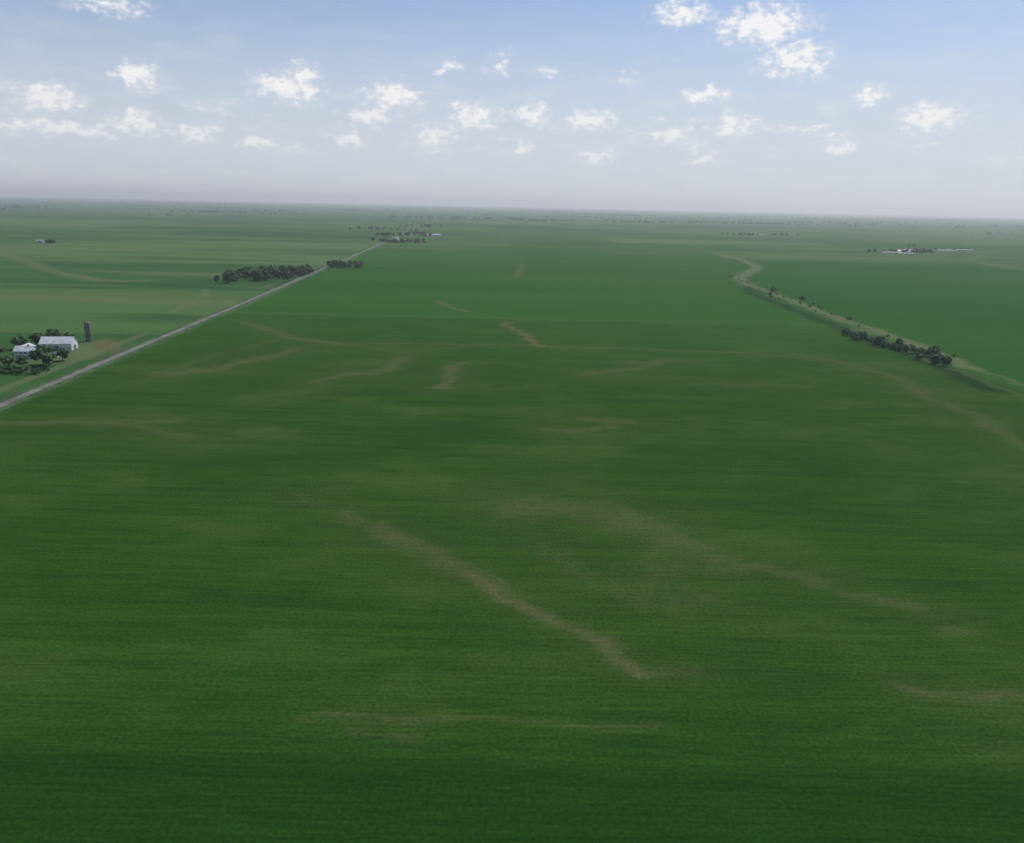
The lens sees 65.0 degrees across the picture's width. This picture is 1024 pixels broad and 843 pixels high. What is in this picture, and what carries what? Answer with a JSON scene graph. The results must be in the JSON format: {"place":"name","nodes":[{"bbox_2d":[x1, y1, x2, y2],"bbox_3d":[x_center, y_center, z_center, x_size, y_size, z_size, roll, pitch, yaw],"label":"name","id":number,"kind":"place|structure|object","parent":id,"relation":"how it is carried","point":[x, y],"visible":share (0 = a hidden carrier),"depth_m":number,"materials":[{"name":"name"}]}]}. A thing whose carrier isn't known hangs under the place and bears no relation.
{"place":"outdoors","nodes":[
{"label":"outdoors","id":0,"kind":"place"},
{"bbox_2d":[0,213,451,410],"bbox_3d":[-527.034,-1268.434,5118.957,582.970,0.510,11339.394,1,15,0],"label":"gravel road","id":1,"kind":"structure","parent":0,"point":[15,399],"depth_m":653.87,"materials":[{"name":"grey gravel"}]},
{"bbox_2d":[0,196,1023,842],"bbox_3d":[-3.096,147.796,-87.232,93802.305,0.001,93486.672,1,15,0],"label":"ground","id":2,"kind":"structure","parent":0,"point":[498,528],"depth_m":307.30,"materials":[{"name":"green plant"}]},
{"bbox_2d":[0,343,5,352],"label":"shade tree","id":3,"kind":"object","parent":2,"relation":"on","point":[2,349],"visible":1,"depth_m":609.56,"materials":[{"name":"green plant"}]},
{"bbox_2d":[0,355,14,365],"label":"shade tree","id":4,"kind":"object","parent":2,"relation":"on","point":[8,360],"visible":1,"depth_m":580.04,"materials":[{"name":"green plant"}]},
{"bbox_2d":[9,334,26,345],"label":"shade tree","id":5,"kind":"object","parent":2,"relation":"on","point":[18,340],"visible":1,"depth_m":641.48,"materials":[{"name":"green plant"}]},
{"bbox_2d":[14,355,27,365],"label":"shade tree","id":6,"kind":"object","parent":2,"relation":"on","point":[22,360],"visible":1,"depth_m":574.83,"materials":[{"name":"green plant"}]},
{"bbox_2d":[13,344,36,358],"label":"farmhouse","id":7,"kind":"object","parent":2,"relation":"on","point":[21,350],"visible":0.62,"depth_m":607.47,"materials":[{"name":"white"}]},
{"bbox_2d":[0,365,50,374],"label":"yard shrubs","id":8,"kind":"object","parent":2,"relation":"on","point":[16,370],"visible":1,"depth_m":558.77,"materials":[{"name":"green plant"}]},
{"bbox_2d":[28,332,44,345],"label":"shade tree","id":9,"kind":"object","parent":2,"relation":"on","point":[35,337],"visible":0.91,"depth_m":654.23,"materials":[{"name":"green plant"}]},
{"bbox_2d":[35,239,44,242],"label":"distant barn","id":10,"kind":"structure","parent":2,"relation":"on","point":[39,240],"depth_m":2091.75,"materials":[{"name":"white"}]},
{"bbox_2d":[28,344,53,364],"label":"shade tree","id":11,"kind":"object","parent":2,"relation":"on","point":[37,352],"visible":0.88,"depth_m":582.63,"materials":[{"name":"green plant"}]},
{"bbox_2d":[40,352,55,364],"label":"shade tree","id":12,"kind":"object","parent":2,"relation":"on","point":[47,358],"visible":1,"depth_m":579.88,"materials":[{"name":"green plant"}]},
{"bbox_2d":[45,328,60,336],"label":"shade tree","id":13,"kind":"object","parent":2,"relation":"on","point":[52,333],"visible":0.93,"depth_m":665.03,"materials":[{"name":"green plant"}]},
{"bbox_2d":[38,337,77,350],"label":"barn","id":14,"kind":"structure","parent":2,"relation":"on","point":[67,343],"depth_m":643.43,"materials":[{"name":"white metal"}]},
{"bbox_2d":[53,344,75,350],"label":"door","id":15,"kind":"structure","parent":14,"relation":"in","point":[55,348],"depth_m":642.61,"materials":[{"name":"grey"}]},
{"bbox_2d":[56,347,69,360],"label":"shade tree","id":16,"kind":"object","parent":2,"relation":"on","point":[62,352],"visible":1,"depth_m":600.68,"materials":[{"name":"green plant"}]},
{"bbox_2d":[64,332,74,336],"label":"shade tree","id":17,"kind":"object","parent":2,"relation":"on","point":[67,334],"visible":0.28,"depth_m":669.30,"materials":[{"name":"green plant"}]},
{"bbox_2d":[84,321,91,341],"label":"silo","id":18,"kind":"object","parent":2,"relation":"on","point":[88,335],"visible":1,"depth_m":682.81,"materials":[{"name":"concrete"}]},
{"bbox_2d":[214,264,313,282],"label":"woodlot","id":19,"kind":"object","parent":2,"relation":"on","point":[261,272],"visible":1,"depth_m":1262.60,"materials":[{"name":"green plant"}]},
{"bbox_2d":[326,260,363,268],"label":"roadside grove","id":20,"kind":"object","parent":2,"relation":"on","point":[339,263],"visible":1,"depth_m":1497.73,"materials":[{"name":"green plant"}]},
{"bbox_2d":[0,197,1023,230],"bbox_3d":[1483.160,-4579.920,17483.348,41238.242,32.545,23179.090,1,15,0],"label":"distant treelines","id":21,"kind":"object","parent":2,"relation":"on","point":[509,218],"visible":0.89,"depth_m":11587.55,"materials":[{"name":"green plant"}]},
{"bbox_2d":[44,206,1012,252],"bbox_3d":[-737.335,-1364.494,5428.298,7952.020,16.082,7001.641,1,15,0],"label":"farmstead trees","id":22,"kind":"object","parent":2,"relation":"on","point":[394,240],"visible":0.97,"depth_m":2930.91,"materials":[{"name":"green plant"}]},
{"bbox_2d":[729,275,955,356],"bbox_3d":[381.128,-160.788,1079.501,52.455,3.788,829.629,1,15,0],"label":"creek shrubs","id":23,"kind":"object","parent":2,"relation":"on","point":[848,318],"visible":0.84,"depth_m":1008.66,"materials":[{"name":"green plant"}]},
{"bbox_2d":[841,328,951,365],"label":"creek treeline","id":24,"kind":"object","parent":2,"relation":"on","point":[934,353],"visible":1,"depth_m":718.12,"materials":[{"name":"green plant"}]},
{"bbox_2d":[896,252,914,254],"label":"livestock barn","id":25,"kind":"structure","parent":2,"relation":"on","point":[905,253],"depth_m":2411.00,"materials":[{"name":"metal"}]},
{"bbox_2d":[936,249,957,250],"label":"livestock barn","id":26,"kind":"structure","parent":2,"relation":"on","point":[946,250],"depth_m":2676.15,"materials":[{"name":"white"}]},
{"bbox_2d":[956,249,972,250],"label":"livestock barn","id":27,"kind":"structure","parent":2,"relation":"on","point":[964,249],"depth_m":2720.14,"materials":[{"name":"metal"}]},
{"bbox_2d":[0,0,1023,217],"label":"sky","id":28,"kind":"structure","parent":0,"point":[875,107],"materials":[{"name":"blue"}]}
]}

